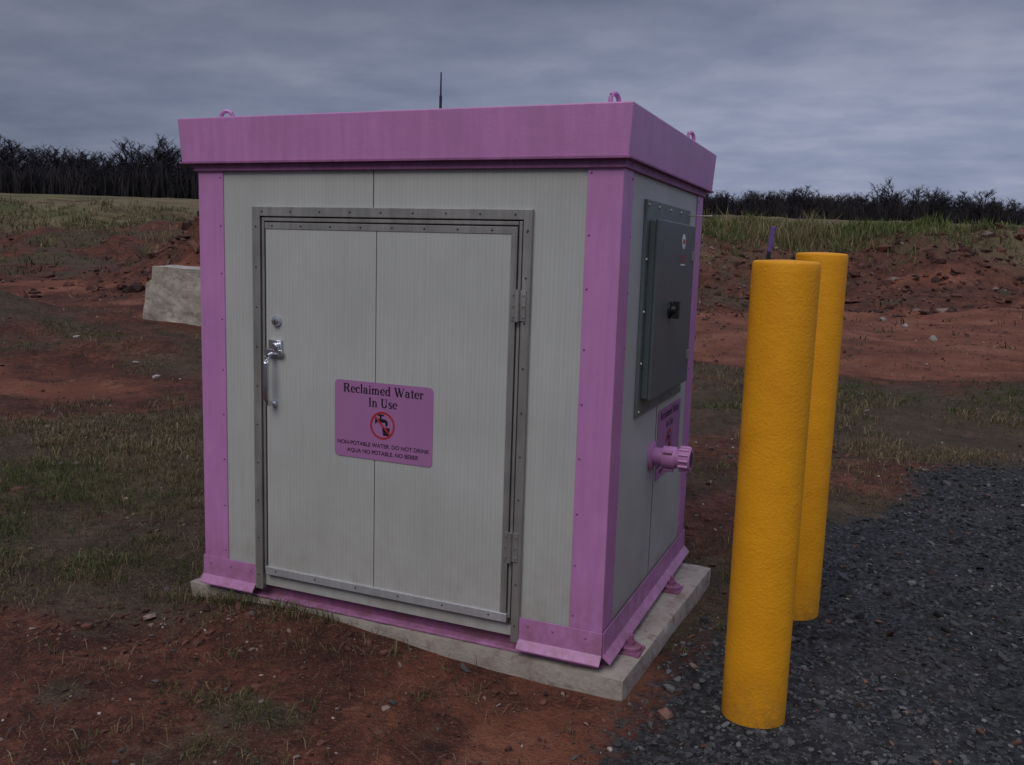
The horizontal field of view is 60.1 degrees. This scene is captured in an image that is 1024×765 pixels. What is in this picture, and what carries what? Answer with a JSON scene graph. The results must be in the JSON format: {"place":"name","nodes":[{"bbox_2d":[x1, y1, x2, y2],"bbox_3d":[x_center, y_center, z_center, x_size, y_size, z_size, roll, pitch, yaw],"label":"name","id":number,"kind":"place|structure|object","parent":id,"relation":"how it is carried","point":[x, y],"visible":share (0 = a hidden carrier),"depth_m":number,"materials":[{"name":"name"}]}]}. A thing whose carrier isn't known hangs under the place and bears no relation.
{"place":"outdoors","nodes":[
{"label":"outdoors","id":0,"kind":"place"},
{"bbox_2d":[255,210,528,626],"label":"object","id":1,"kind":"object","parent":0,"point":[515,214],"visible":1,"depth_m":3.38,"materials":[{"name":"grey metal"}]},
{"bbox_2d":[273,575,510,623],"bbox_3d":[-0.520,0.874,3.627,1.138,0.006,0.034,5,9,22],"label":"door threshold","id":2,"kind":"object","parent":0,"point":[405,602],"depth_m":3.57,"materials":[{"name":"metal"}]},
{"bbox_2d":[0,193,1023,764],"bbox_3d":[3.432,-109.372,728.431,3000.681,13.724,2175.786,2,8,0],"label":"ground","id":3,"kind":"structure","parent":0,"point":[92,373],"depth_m":4.26,"materials":[{"name":"soil"}]},
{"bbox_2d":[143,265,200,325],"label":"concrete block","id":4,"kind":"structure","parent":3,"relation":"on","point":[172,293],"depth_m":16.02,"materials":[{"name":"grey concrete"}]},
{"bbox_2d":[190,563,710,700],"bbox_3d":[-0.224,0.997,4.285,2.127,0.175,1.487,5,9,22],"label":"concrete pad","id":5,"kind":"object","parent":3,"relation":"on","point":[618,678],"visible":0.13,"depth_m":3.51,"materials":[{"name":"grey concrete"}]},
{"bbox_2d":[211,585,596,668],"bbox_3d":[-0.510,0.983,3.665,1.810,0.010,0.064,5,9,22],"label":"skid flange","id":6,"kind":"object","parent":5,"relation":"on","point":[427,629],"visible":0.56,"depth_m":3.62,"materials":[{"name":"pink paint"}]},
{"bbox_2d":[255,584,605,663],"bbox_3d":[-0.500,0.927,3.677,1.850,0.110,0.022,5,9,22],"label":"skid web","id":7,"kind":"object","parent":6,"relation":"on","point":[399,615],"visible":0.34,"depth_m":3.67,"materials":[{"name":"pink paint"}]},
{"bbox_2d":[618,633,644,657],"bbox_3d":[0.438,1.013,3.470,0.150,0.070,0.100,5,9,22],"label":"anchor foot","id":8,"kind":"object","parent":5,"relation":"on","point":[632,647],"visible":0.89,"depth_m":3.43},
{"bbox_2d":[662,575,682,594],"bbox_3d":[0.716,0.928,4.124,0.150,0.070,0.100,5,9,22],"label":"anchor foot","id":9,"kind":"object","parent":5,"relation":"on","point":[672,586],"visible":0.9,"depth_m":4.08},
{"bbox_2d":[73,317,936,377],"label":"rocks","id":10,"kind":"object","parent":3,"relation":"on","point":[932,337],"visible":0.54,"depth_m":19.98,"materials":[{"name":"stone"}]},
{"bbox_2d":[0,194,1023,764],"bbox_3d":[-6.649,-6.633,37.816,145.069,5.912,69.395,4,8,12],"label":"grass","id":11,"kind":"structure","parent":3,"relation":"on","point":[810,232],"depth_m":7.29,"materials":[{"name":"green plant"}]},
{"bbox_2d":[0,134,1023,224],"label":"distant trees","id":12,"kind":"object","parent":3,"relation":"on","point":[164,174],"visible":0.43,"depth_m":164.67,"materials":[{"name":"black plant"}]},
{"bbox_2d":[0,223,1023,764],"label":"pebbles","id":13,"kind":"object","parent":3,"relation":"on","point":[348,689],"visible":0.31,"depth_m":3.63,"materials":[{"name":"stone"}]},
{"bbox_2d":[0,211,1023,320],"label":"soil clods","id":14,"kind":"object","parent":3,"relation":"on","point":[194,245],"visible":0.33,"depth_m":34.32,"materials":[{"name":"soil"}]},
{"bbox_2d":[766,226,774,259],"bbox_3d":[3.519,-1.025,12.566,0.060,2.360,0.052,7,8,-1],"label":"marker stake","id":15,"kind":"object","parent":3,"relation":"on","point":[770,241],"visible":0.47,"depth_m":12.41,"materials":[{"name":"purple paint"}]},
{"bbox_2d":[721,260,820,728],"bbox_3d":[0.887,0.440,3.065,0.221,1.716,0.221,2,8,0],"label":"bollard","id":16,"kind":"object","parent":3,"relation":"on","point":[781,330],"visible":1,"depth_m":2.97,"materials":[{"name":"yellow metal"}]},
{"bbox_2d":[793,252,847,620],"bbox_3d":[1.336,0.298,4.017,0.221,1.760,0.221,2,8,0],"label":"bollard","id":17,"kind":"object","parent":3,"relation":"on","point":[831,301],"visible":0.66,"depth_m":3.90,"materials":[{"name":"yellow metal"}]},
{"bbox_2d":[0,0,1023,210],"label":"sky","id":18,"kind":"structure","parent":0,"point":[833,97],"materials":[{"name":"grey"}]},
{"bbox_2d":[568,444,1023,764],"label":"gravel","id":19,"kind":"structure","parent":0,"point":[665,713],"depth_m":3.88,"materials":[{"name":"grey gravel"}]},
{"bbox_3d":[-0.246,0.788,4.262,1.710,0.015,1.280,5,9,22],"label":"floor plate","id":20,"kind":"object","parent":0,"visible":0},
{"bbox_2d":[224,168,696,634],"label":"walls","id":21,"kind":"structure","parent":20,"relation":"on","point":[555,199],"depth_m":3.35,"materials":[{"name":"white metal"}]},
{"bbox_2d":[198,171,228,558],"bbox_3d":[-1.263,-0.016,3.884,0.130,1.800,0.130,5,9,22],"label":"corner post","id":22,"kind":"object","parent":21,"relation":"attached to","point":[212,282],"visible":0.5,"depth_m":3.81,"materials":[{"name":"metal"}]},
{"bbox_2d":[200,554,255,592],"bbox_3d":[-1.252,0.841,3.898,0.289,0.120,0.032,5,9,22],"label":"skirt front","id":23,"kind":"object","parent":21,"relation":"attached to","point":[237,575],"visible":0.98,"depth_m":3.90,"materials":[{"name":"pink paint"}]},
{"bbox_2d":[252,206,265,588],"bbox_3d":[-1.067,0.086,3.740,0.038,1.630,0.026,5,9,22],"label":"door frame","id":24,"kind":"object","parent":21,"relation":"attached to","point":[258,390],"visible":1,"depth_m":3.72,"materials":[{"name":"grey metal"}]},
{"bbox_2d":[373,170,373,207],"bbox_3d":[-0.533,-0.753,3.414,0.003,0.154,0.006,5,9,23],"label":"panel seam","id":25,"kind":"object","parent":21,"relation":"attached to","point":[373,188],"visible":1,"depth_m":3.41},
{"bbox_2d":[259,207,523,219],"bbox_3d":[-0.489,-0.651,3.398,1.164,0.038,0.026,5,9,22],"label":"door frame top","id":26,"kind":"object","parent":21,"relation":"attached to","point":[454,213],"depth_m":3.36,"materials":[{"name":"grey metal"}]},
{"bbox_2d":[262,216,523,621],"bbox_3d":[-0.510,0.108,3.519,1.215,1.545,0.023,5,9,22],"label":"door recess","id":27,"kind":"object","parent":21,"relation":"attached to","point":[509,619],"depth_m":3.38,"materials":[{"name":"grey metal"}]},
{"bbox_2d":[262,217,267,568],"bbox_3d":[-1.037,0.065,3.727,0.012,1.497,0.020,5,9,22],"label":"door stop","id":28,"kind":"object","parent":27,"relation":"attached to","point":[264,403],"depth_m":3.73,"materials":[{"name":"metal"}]},
{"bbox_2d":[271,316,281,325],"bbox_3d":[-0.969,-0.252,3.632,0.044,0.044,0.019,5,9,22],"label":"deadbolt","id":29,"kind":"object","parent":27,"relation":"attached to","point":[278,320],"visible":1,"depth_m":3.62,"materials":[{"name":"silver metal"}]},
{"bbox_2d":[266,229,376,586],"bbox_3d":[-0.783,0.095,3.617,0.524,1.465,0.016,5,9,22],"label":"door panel","id":30,"kind":"structure","parent":27,"relation":"in","point":[321,290],"depth_m":3.61,"materials":[{"name":"white metal"}]},
{"bbox_2d":[263,339,282,405],"bbox_3d":[-0.992,-0.035,3.642,0.090,0.277,0.072,5,9,22],"label":"door handle","id":31,"kind":"object","parent":30,"relation":"attached to","point":[275,349],"visible":1,"depth_m":3.63,"materials":[{"name":"silver metal"}]},
{"bbox_2d":[266,565,507,622],"bbox_3d":[-0.539,0.854,3.607,1.128,0.035,0.021,5,9,22],"label":"door sweep","id":32,"kind":"object","parent":30,"relation":"attached to","point":[407,598],"depth_m":3.58,"materials":[{"name":"silver metal"}]},
{"bbox_2d":[265,222,518,233],"bbox_3d":[-0.491,-0.594,3.399,1.116,0.026,0.014,5,9,22],"label":"door trim top","id":33,"kind":"structure","parent":30,"relation":"attached to","point":[418,228],"depth_m":3.37,"materials":[{"name":"grey metal"}]},
{"bbox_2d":[335,379,433,466],"bbox_3d":[-0.512,0.158,3.499,0.446,0.312,0.005,5,9,22],"label":"warning sign","id":34,"kind":"object","parent":27,"relation":"attached to","point":[384,422],"visible":1,"depth_m":3.50,"materials":[{"name":"plastic"}]},
{"bbox_2d":[264,217,519,224],"bbox_3d":[-0.489,-0.621,3.405,1.126,0.014,0.020,5,9,22],"label":"door stop top","id":35,"kind":"object","parent":27,"relation":"attached to","point":[398,221],"depth_m":3.38,"materials":[{"name":"metal"}]},
{"bbox_2d":[374,231,510,611],"bbox_3d":[-0.270,0.142,3.405,0.586,1.465,0.016,5,9,22],"label":"door panel","id":36,"kind":"structure","parent":27,"relation":"in","point":[442,313],"depth_m":3.39,"materials":[{"name":"white metal"}]},
{"bbox_2d":[500,234,518,613],"bbox_3d":[-0.011,0.178,3.295,0.024,1.439,0.012,5,9,22],"label":"door trim","id":37,"kind":"structure","parent":36,"relation":"attached to","point":[509,413],"depth_m":3.29,"materials":[{"name":"grey metal"}]},
{"bbox_2d":[503,532,517,562],"bbox_3d":[-0.007,0.623,3.334,0.056,0.116,0.021,5,9,22],"label":"door hinge","id":38,"kind":"object","parent":27,"relation":"attached to","point":[510,554],"depth_m":3.33,"materials":[{"name":"metal"}]},
{"bbox_2d":[507,221,523,617],"bbox_3d":[0.014,0.161,3.292,0.012,1.497,0.022,5,9,22],"label":"door stop","id":39,"kind":"object","parent":27,"relation":"attached to","point":[515,413],"depth_m":3.28,"materials":[{"name":"metal"}]},
{"bbox_2d":[511,290,525,321],"bbox_3d":[0.021,-0.278,3.205,0.056,0.116,0.021,5,9,22],"label":"door hinge","id":40,"kind":"object","parent":27,"relation":"attached to","point":[518,305],"depth_m":3.20,"materials":[{"name":"metal"}]},
{"bbox_2d":[194,159,705,197],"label":"eave trim","id":41,"kind":"structure","parent":21,"relation":"attached to","point":[537,164],"depth_m":3.32,"materials":[{"name":"pink paint"}]},
{"bbox_2d":[178,101,715,190],"bbox_3d":[-0.195,-1.024,4.045,1.957,0.180,1.562,5,9,22],"label":"roof cap","id":42,"kind":"object","parent":41,"relation":"on","point":[634,129],"visible":0.65,"depth_m":3.29,"materials":[{"name":"purple metal"}]},
{"bbox_2d":[219,109,234,116],"bbox_3d":[-1.205,-1.119,3.743,0.068,0.075,0.043,5,9,22],"label":"lifting eye","id":43,"kind":"object","parent":42,"relation":"on","point":[225,111],"visible":0.36,"depth_m":3.73,"materials":[{"name":"metal"}]},
{"bbox_2d":[439,72,441,107],"bbox_3d":[-0.284,-1.137,3.524,0.032,0.191,0.032,5,9,22],"label":"antenna","id":44,"kind":"object","parent":42,"relation":"on","point":[440,101],"visible":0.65,"depth_m":3.52,"materials":[{"name":"black plastic"}]},
{"bbox_2d":[179,155,713,192],"bbox_3d":[-0.197,-0.933,4.053,1.949,0.008,1.558,5,9,22],"label":"roof drip edge","id":45,"kind":"object","parent":42,"relation":"attached to","point":[643,163],"visible":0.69,"depth_m":3.31,"materials":[{"name":"purple metal"}]},
{"bbox_2d":[608,91,620,101],"bbox_3d":[0.360,-0.982,3.107,0.043,0.082,0.063,3,8,11],"label":"lifting eye","id":46,"kind":"object","parent":42,"relation":"on","point":[616,94],"visible":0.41,"depth_m":3.09,"materials":[{"name":"metal"}]},
{"bbox_2d":[686,131,695,140],"bbox_3d":[0.842,-1.133,4.174,0.044,0.107,0.066,5,9,22],"label":"lifting eye","id":47,"kind":"object","parent":42,"relation":"on","point":[692,133],"visible":0.38,"depth_m":4.17,"materials":[{"name":"purple metal"}]},
{"bbox_2d":[206,161,699,639],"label":"rivets","id":48,"kind":"object","parent":21,"relation":"attached to","point":[581,404],"visible":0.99,"depth_m":3.33,"materials":[{"name":"metal"}]},
{"bbox_2d":[510,209,534,642],"bbox_3d":[0.037,0.186,3.283,0.032,1.630,0.026,5,9,22],"label":"door frame","id":49,"kind":"object","parent":21,"relation":"attached to","point":[527,269],"visible":1,"depth_m":3.27,"materials":[{"name":"grey metal"}]},
{"bbox_2d":[515,617,602,667],"bbox_3d":[0.172,0.970,3.309,0.332,0.120,0.032,5,9,22],"label":"skirt front","id":50,"kind":"object","parent":21,"relation":"attached to","point":[565,643],"visible":1,"depth_m":3.31,"materials":[{"name":"pink paint"}]},
{"bbox_2d":[569,168,633,658],"bbox_3d":[0.321,0.127,3.229,0.130,1.800,0.130,5,9,22],"label":"corner post","id":51,"kind":"object","parent":21,"relation":"attached to","point":[606,271],"visible":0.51,"depth_m":3.16,"materials":[{"name":"metal"}]},
{"bbox_2d":[602,529,688,664],"bbox_3d":[0.623,0.898,3.907,0.032,0.120,1.420,5,9,22],"label":"skirt","id":52,"kind":"object","parent":21,"relation":"attached to","point":[620,629],"visible":1,"depth_m":3.74,"materials":[{"name":"pink paint"}]},
{"bbox_2d":[648,411,656,564],"bbox_3d":[0.609,0.459,3.847,0.006,0.764,0.003,5,9,23],"label":"panel seam","id":53,"kind":"object","parent":21,"relation":"attached to","point":[652,491],"visible":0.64,"depth_m":3.85,"materials":[{"name":"grey metal"}]},
{"bbox_2d":[655,398,680,480],"bbox_3d":[0.717,0.253,4.055,0.005,0.312,0.446,5,9,22],"label":"warning sign","id":54,"kind":"object","parent":21,"relation":"attached to","point":[668,425],"visible":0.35,"depth_m":4.02,"materials":[{"name":"plastic"}]},
{"bbox_2d":[647,441,692,475],"bbox_3d":[0.672,0.329,3.742,0.173,0.151,0.135,5,9,22],"label":"hose outlet","id":55,"kind":"object","parent":21,"relation":"attached to","point":[669,458],"visible":1,"depth_m":3.70,"materials":[{"name":"pink paint"}]},
{"bbox_2d":[633,199,711,417],"bbox_3d":[0.692,-0.318,3.717,0.120,0.835,0.785,5,9,22],"label":"electrical box","id":56,"kind":"object","parent":21,"relation":"attached to","point":[667,260],"visible":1,"depth_m":3.54,"materials":[{"name":"grey metal"}]},
{"bbox_2d":[647,219,695,400],"bbox_3d":[0.675,-0.315,3.711,0.014,0.700,0.690,5,9,22],"label":"enclosure door","id":57,"kind":"structure","parent":56,"relation":"in","point":[669,338],"depth_m":3.62,"materials":[{"name":"grey metal"}]},
{"bbox_2d":[677,196,702,537],"bbox_3d":[0.822,-0.026,4.408,0.130,1.800,0.130,5,9,22],"label":"corner post","id":58,"kind":"object","parent":21,"relation":"attached to","point":[688,389],"visible":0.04,"depth_m":4.36,"materials":[{"name":"metal"}]}
]}

